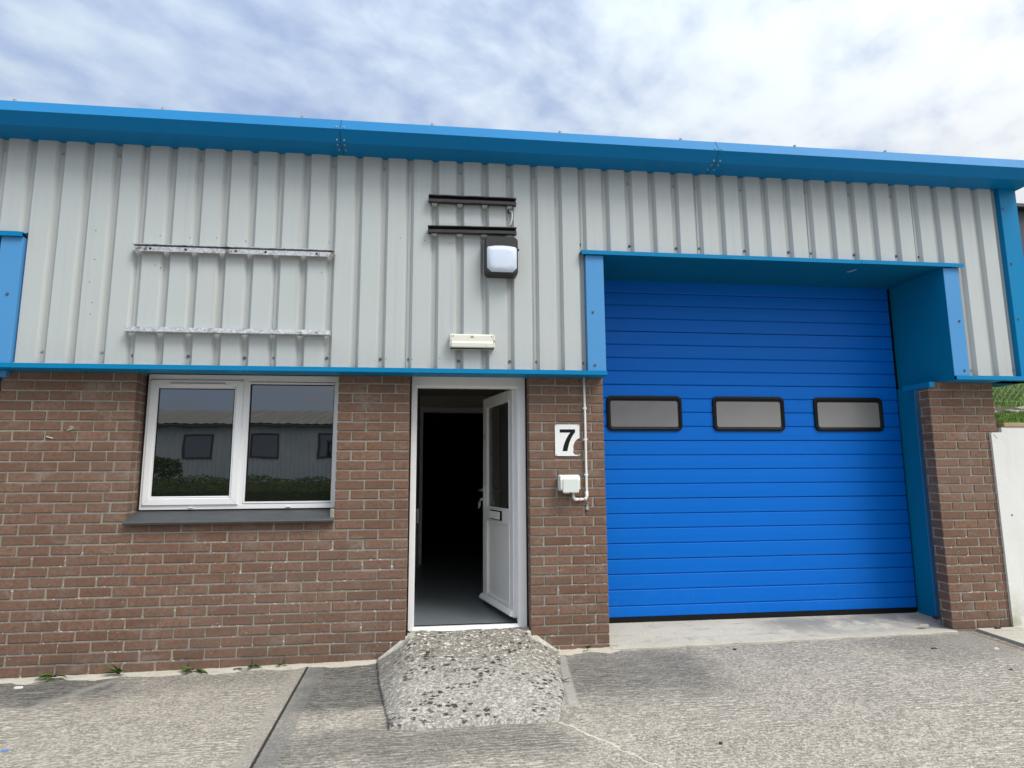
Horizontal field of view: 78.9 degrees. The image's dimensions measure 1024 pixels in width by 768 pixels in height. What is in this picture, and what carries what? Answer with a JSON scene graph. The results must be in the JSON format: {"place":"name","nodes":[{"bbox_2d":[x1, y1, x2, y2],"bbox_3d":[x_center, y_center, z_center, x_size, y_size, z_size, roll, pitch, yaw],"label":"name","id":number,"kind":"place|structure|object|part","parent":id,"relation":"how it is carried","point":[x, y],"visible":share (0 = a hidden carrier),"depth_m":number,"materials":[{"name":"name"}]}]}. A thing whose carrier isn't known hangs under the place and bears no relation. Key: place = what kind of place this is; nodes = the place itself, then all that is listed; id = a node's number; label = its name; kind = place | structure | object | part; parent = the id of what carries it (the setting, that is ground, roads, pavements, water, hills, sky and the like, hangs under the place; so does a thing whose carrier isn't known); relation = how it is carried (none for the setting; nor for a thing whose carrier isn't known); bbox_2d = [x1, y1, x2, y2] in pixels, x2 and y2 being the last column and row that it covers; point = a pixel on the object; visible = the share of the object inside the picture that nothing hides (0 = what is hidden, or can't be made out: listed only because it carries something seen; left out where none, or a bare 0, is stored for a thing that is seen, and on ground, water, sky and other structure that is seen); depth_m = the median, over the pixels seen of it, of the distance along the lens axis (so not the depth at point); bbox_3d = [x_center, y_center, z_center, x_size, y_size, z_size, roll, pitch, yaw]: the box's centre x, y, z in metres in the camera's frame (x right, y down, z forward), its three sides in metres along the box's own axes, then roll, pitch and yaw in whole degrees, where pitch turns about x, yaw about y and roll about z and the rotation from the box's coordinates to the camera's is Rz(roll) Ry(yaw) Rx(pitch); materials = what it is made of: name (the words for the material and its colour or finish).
{"place":"outdoors","nodes":[
{"label":"outdoors","id":0,"kind":"place"},
{"bbox_2d":[0,631,1023,767],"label":"ground","id":1,"kind":"structure","parent":0,"point":[954,700],"depth_m":3.59,"materials":[{"name":"concrete"}]},
{"bbox_2d":[35,674,66,680],"bbox_3d":[-3.257,2.067,4.372,0.258,0.058,0.098,1,-8,-7],"label":"weed","id":2,"kind":"object","parent":1,"relation":"on","point":[45,676],"visible":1,"depth_m":4.38,"materials":[{"name":"green plant"}]},
{"bbox_2d":[102,665,125,673],"bbox_3d":[-2.844,2.040,4.443,0.181,0.082,0.081,-1,-8,5],"label":"weed","id":3,"kind":"object","parent":1,"relation":"on","point":[117,671],"visible":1,"depth_m":4.45,"materials":[{"name":"green plant"}]},
{"bbox_2d":[179,666,207,673],"bbox_3d":[-2.304,2.074,4.486,0.256,0.055,0.108,1,-8,-7],"label":"weed","id":4,"kind":"object","parent":1,"relation":"on","point":[199,670],"visible":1,"depth_m":4.50,"materials":[{"name":"green plant"}]},
{"bbox_2d":[233,668,245,670],"bbox_3d":[-1.990,2.085,4.549,0.087,0.015,0.034,1,-8,-7],"label":"mortar flake","id":5,"kind":"object","parent":1,"relation":"on","point":[240,669],"visible":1,"depth_m":4.54,"materials":[{"name":"grey concrete"}]},
{"bbox_2d":[377,627,563,730],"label":"entrance ramp","id":6,"kind":"structure","parent":1,"relation":"on","point":[427,679],"depth_m":4.04,"materials":[{"name":"concrete"}]},
{"bbox_2d":[0,99,1023,684],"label":"industrial unit","id":7,"kind":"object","parent":1,"relation":"on","point":[792,365],"visible":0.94,"depth_m":5.09,"materials":[{"name":"brick"},{"name":"painted corrugated metal"}]},
{"bbox_2d":[124,326,330,335],"bbox_3d":[-2.163,-0.404,4.771,1.498,0.040,0.057,1,-8,-7],"label":"sign rail","id":8,"kind":"object","parent":7,"relation":"attached to","point":[224,331],"visible":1,"depth_m":4.75,"materials":[{"name":"white metal"}]},
{"bbox_2d":[132,243,334,256],"bbox_3d":[-2.158,-1.039,4.866,1.502,0.061,0.052,1,-8,-7],"label":"sign rail","id":9,"kind":"object","parent":7,"relation":"attached to","point":[231,250],"visible":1,"depth_m":4.84,"materials":[{"name":"grey metal"}]},
{"bbox_2d":[137,373,338,510],"bbox_3d":[-2.159,0.462,4.983,1.510,1.150,0.090,1,-8,-7],"label":"window","id":10,"kind":"structure","parent":7,"relation":"in","point":[209,441],"depth_m":4.97,"materials":[{"name":"white plastic"}]},
{"bbox_2d":[428,194,515,209],"bbox_3d":[-0.328,-1.507,5.166,0.722,0.074,0.093,1,-8,-7],"label":"sign rail","id":11,"kind":"object","parent":7,"relation":"attached to","point":[484,202],"visible":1,"depth_m":5.14,"materials":[{"name":"black metal"}]},
{"bbox_2d":[428,225,516,238],"bbox_3d":[-0.327,-1.253,5.129,0.725,0.075,0.093,1,-8,-7],"label":"sign rail","id":12,"kind":"object","parent":7,"relation":"attached to","point":[460,231],"visible":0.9,"depth_m":5.10,"materials":[{"name":"black metal"}]},
{"bbox_2d":[449,334,495,349],"bbox_3d":[-0.318,-0.338,4.974,0.372,0.124,0.073,1,-8,-7],"label":"emergency light","id":13,"kind":"object","parent":7,"relation":"attached to","point":[471,342],"visible":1,"depth_m":4.95,"materials":[{"name":"plastic"}]},
{"bbox_3d":[-0.094,1.031,5.592,0.198,1.885,0.869,3,-9,-23],"label":"entrance door","id":14,"kind":"part","parent":7,"relation":"part of","materials":[{"name":"white plastic"}]},
{"bbox_2d":[484,236,518,278],"bbox_3d":[-0.081,-1.038,5.079,0.283,0.324,0.121,1,-8,-7],"label":"flood light","id":15,"kind":"object","parent":7,"relation":"attached to","point":[500,257],"visible":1,"depth_m":5.03,"materials":[{"name":"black plastic"}]},
{"bbox_2d":[508,210,512,224],"bbox_3d":[-0.016,-1.393,5.211,0.030,0.140,0.065,3,-9,-21],"label":"cable stub","id":16,"kind":"object","parent":7,"relation":"hanging from","point":[510,211],"visible":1,"depth_m":5.19,"materials":[{"name":"white plastic"}]},
{"bbox_2d":[555,424,579,455],"bbox_3d":[0.457,0.463,5.120,0.208,0.259,0.006,1,-8,-7],"label":"number sign","id":17,"kind":"object","parent":7,"relation":"attached to","point":[567,436],"visible":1,"depth_m":5.12,"materials":[{"name":"white plastic"}]},
{"bbox_2d":[557,475,579,493],"bbox_3d":[0.463,0.809,5.027,0.176,0.149,0.106,1,-8,-7],"label":"socket box","id":18,"kind":"object","parent":7,"relation":"attached to","point":[567,484],"visible":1,"depth_m":4.98,"materials":[{"name":"white plastic"}]},
{"bbox_2d":[572,377,587,500],"bbox_3d":[0.551,0.444,5.123,0.141,1.019,0.035,1,-8,-7],"label":"conduit","id":19,"kind":"object","parent":7,"relation":"attached to","point":[585,474],"visible":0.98,"depth_m":5.11,"materials":[{"name":"white plastic"}]},
{"bbox_3d":[2.378,0.489,5.896,3.600,3.700,0.110,1,-8,-7],"label":"sectional door","id":20,"kind":"part","parent":7,"relation":"part of","materials":[{"name":"blue metal"}]},
{"bbox_2d":[609,611,958,650],"bbox_3d":[2.302,2.142,5.529,3.162,0.112,0.963,1,-8,-7],"label":"apron","id":21,"kind":"object","parent":1,"relation":"on","point":[662,635],"visible":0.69,"depth_m":5.28,"materials":[{"name":"concrete"}]},
{"bbox_2d":[0,0,1023,202],"label":"sky","id":22,"kind":"structure","parent":0,"point":[930,77],"materials":[{"name":"white"}]},
{"bbox_2d":[976,626,1023,646],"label":"path","id":23,"kind":"structure","parent":0,"point":[1014,635],"depth_m":5.12,"materials":[{"name":"concrete"}]},
{"bbox_2d":[989,427,1023,626],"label":"retaining wall","id":24,"kind":"structure","parent":23,"relation":"on","point":[1007,448],"depth_m":5.49,"materials":[{"name":"white paint"}]},
{"bbox_2d":[996,423,1023,427],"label":"timber capping","id":25,"kind":"object","parent":24,"relation":"on","point":[999,425],"visible":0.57,"depth_m":5.60,"materials":[{"name":"beige wood"}]},
{"bbox_2d":[992,383,1023,422],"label":"bank","id":26,"kind":"structure","parent":0,"point":[998,408],"depth_m":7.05,"materials":[{"name":"green plant"}]},
{"bbox_2d":[993,384,1023,403],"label":"chain link fence","id":27,"kind":"object","parent":26,"relation":"on","point":[1009,394],"visible":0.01,"depth_m":6.78,"materials":[{"name":"silver metal"}]},
{"bbox_2d":[1017,203,1023,256],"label":"dark shed","id":28,"kind":"structure","parent":26,"relation":"on","point":[1020,208],"depth_m":11.28,"materials":[{"name":"metal"}]}
]}

